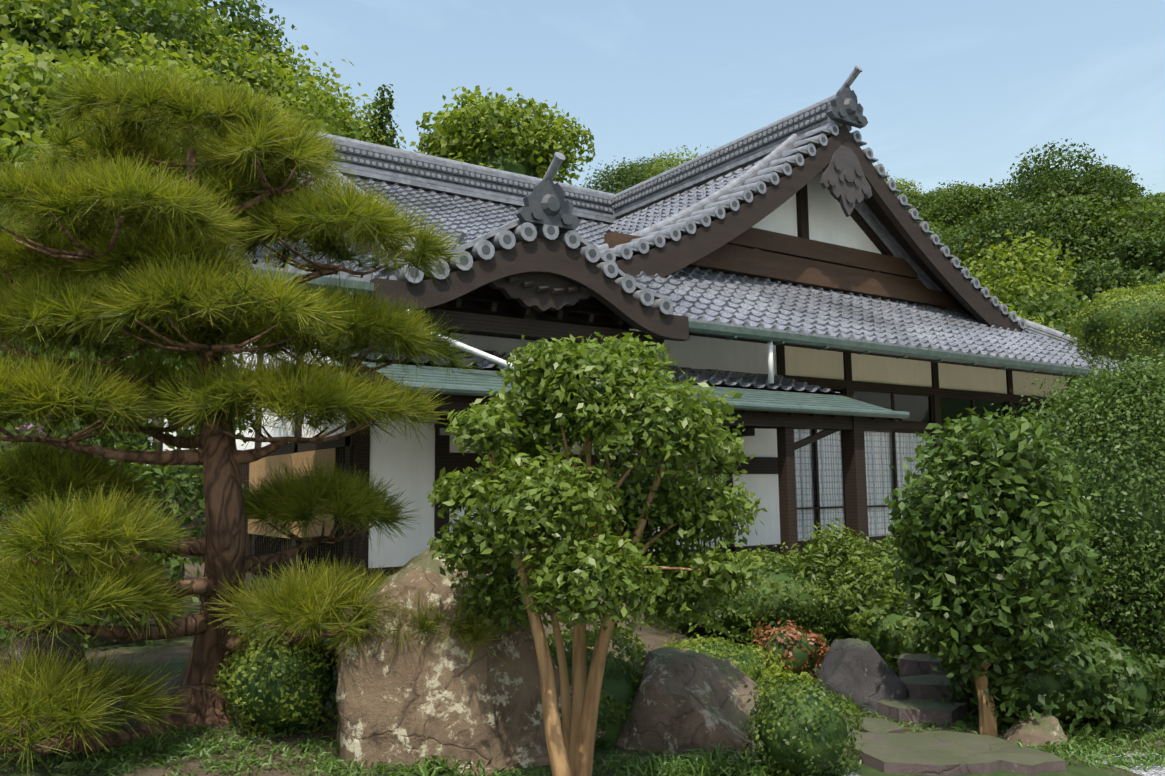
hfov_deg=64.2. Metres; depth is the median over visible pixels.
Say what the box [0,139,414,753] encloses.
pine trunk and limbs
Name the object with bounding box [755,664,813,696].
fern shrub
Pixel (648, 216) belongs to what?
roof tiles
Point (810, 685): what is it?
azalea ball
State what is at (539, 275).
barge boards
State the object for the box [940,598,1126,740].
shrub
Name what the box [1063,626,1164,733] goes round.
fern shrub
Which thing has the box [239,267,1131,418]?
copper gutter and sheet
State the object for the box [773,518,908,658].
pieris shrub
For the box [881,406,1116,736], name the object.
camellia
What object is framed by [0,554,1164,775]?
terrain
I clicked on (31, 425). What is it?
purple flowers
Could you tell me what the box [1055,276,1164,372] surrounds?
clipped shrub
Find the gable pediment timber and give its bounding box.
[604,227,963,309]
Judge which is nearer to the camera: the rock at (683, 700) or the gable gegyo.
the rock at (683, 700)
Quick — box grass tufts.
[0,672,1164,775]
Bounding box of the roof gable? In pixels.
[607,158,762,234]
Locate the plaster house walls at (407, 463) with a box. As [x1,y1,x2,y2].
[147,329,780,567]
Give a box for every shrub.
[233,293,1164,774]
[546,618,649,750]
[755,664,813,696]
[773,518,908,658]
[842,584,951,674]
[850,534,919,595]
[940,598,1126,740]
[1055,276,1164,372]
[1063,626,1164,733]
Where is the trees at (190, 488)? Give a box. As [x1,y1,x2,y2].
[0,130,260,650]
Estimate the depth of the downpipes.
9.96 m
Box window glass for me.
[795,389,1063,540]
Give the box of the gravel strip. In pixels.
[842,752,1164,775]
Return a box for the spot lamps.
[429,414,448,434]
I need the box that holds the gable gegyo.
[820,145,871,216]
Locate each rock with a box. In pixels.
[0,633,97,735]
[334,539,605,774]
[614,646,762,763]
[816,638,909,714]
[1003,712,1070,748]
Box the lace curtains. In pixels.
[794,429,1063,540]
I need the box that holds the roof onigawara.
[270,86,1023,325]
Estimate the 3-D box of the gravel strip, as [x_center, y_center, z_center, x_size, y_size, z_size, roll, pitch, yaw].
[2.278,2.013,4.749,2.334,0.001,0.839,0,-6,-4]
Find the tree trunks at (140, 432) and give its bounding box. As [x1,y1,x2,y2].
[0,122,1164,543]
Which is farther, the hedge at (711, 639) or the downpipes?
the downpipes
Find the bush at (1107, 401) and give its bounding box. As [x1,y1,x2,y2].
[991,337,1164,679]
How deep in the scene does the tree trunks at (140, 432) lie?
22.90 m
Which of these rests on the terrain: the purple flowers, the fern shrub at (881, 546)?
the fern shrub at (881, 546)
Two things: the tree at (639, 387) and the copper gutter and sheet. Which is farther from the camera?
the copper gutter and sheet
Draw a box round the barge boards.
[276,125,1028,340]
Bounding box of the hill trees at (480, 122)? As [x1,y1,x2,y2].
[0,0,1092,365]
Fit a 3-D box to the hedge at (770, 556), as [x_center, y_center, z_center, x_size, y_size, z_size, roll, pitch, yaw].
[1.659,1.897,8.713,2.613,0.911,2.752,4,-8,-34]
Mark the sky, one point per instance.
(955, 90)
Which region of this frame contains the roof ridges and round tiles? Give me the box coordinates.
[215,66,1147,371]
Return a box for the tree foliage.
[457,356,733,607]
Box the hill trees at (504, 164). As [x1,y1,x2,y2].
[0,138,1159,399]
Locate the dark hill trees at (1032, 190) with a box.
[0,0,1164,425]
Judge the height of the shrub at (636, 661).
1.059 m
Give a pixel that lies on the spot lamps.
(442, 431)
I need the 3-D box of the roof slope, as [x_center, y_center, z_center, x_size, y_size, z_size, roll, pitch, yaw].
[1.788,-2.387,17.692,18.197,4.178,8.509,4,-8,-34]
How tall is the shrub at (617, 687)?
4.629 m
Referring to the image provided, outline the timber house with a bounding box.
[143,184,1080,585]
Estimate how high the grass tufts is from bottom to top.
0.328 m
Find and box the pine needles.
[0,51,512,775]
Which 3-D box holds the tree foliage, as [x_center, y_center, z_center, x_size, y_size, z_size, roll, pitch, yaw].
[0.037,0.479,4.774,1.445,1.358,0.884,-1,-6,2]
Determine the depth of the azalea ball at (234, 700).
5.09 m
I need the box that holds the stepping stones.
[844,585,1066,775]
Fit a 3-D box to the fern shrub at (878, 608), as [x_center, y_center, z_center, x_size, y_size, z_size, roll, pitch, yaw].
[2.538,1.902,7.298,0.942,0.780,1.019,4,-8,-34]
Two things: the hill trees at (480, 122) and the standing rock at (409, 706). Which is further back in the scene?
the hill trees at (480, 122)
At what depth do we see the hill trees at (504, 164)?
32.93 m
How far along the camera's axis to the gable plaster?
17.34 m
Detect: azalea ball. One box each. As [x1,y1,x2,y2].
[204,622,337,735]
[738,666,865,775]
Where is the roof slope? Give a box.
[248,173,1123,370]
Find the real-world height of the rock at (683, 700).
0.637 m
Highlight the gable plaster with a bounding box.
[752,170,881,253]
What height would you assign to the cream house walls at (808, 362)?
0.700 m
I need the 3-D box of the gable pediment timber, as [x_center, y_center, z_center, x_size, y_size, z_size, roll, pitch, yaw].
[4.350,-2.221,17.000,10.300,0.914,0.230,4,-8,-34]
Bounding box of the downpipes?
[406,309,773,382]
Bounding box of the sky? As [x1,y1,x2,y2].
[181,0,1164,197]
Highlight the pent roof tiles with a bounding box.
[326,340,839,392]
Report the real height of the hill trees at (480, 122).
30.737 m
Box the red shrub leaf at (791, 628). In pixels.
[747,620,829,682]
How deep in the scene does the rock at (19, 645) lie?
5.12 m
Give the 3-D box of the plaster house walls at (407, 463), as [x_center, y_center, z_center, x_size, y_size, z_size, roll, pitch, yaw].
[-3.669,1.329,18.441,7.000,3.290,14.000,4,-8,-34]
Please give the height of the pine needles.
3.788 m
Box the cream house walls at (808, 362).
[785,346,1066,398]
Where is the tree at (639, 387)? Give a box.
[427,332,767,775]
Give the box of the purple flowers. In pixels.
[15,416,51,435]
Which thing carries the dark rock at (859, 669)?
on the terrain
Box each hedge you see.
[626,542,884,641]
[641,632,792,682]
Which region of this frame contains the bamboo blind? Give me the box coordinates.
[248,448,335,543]

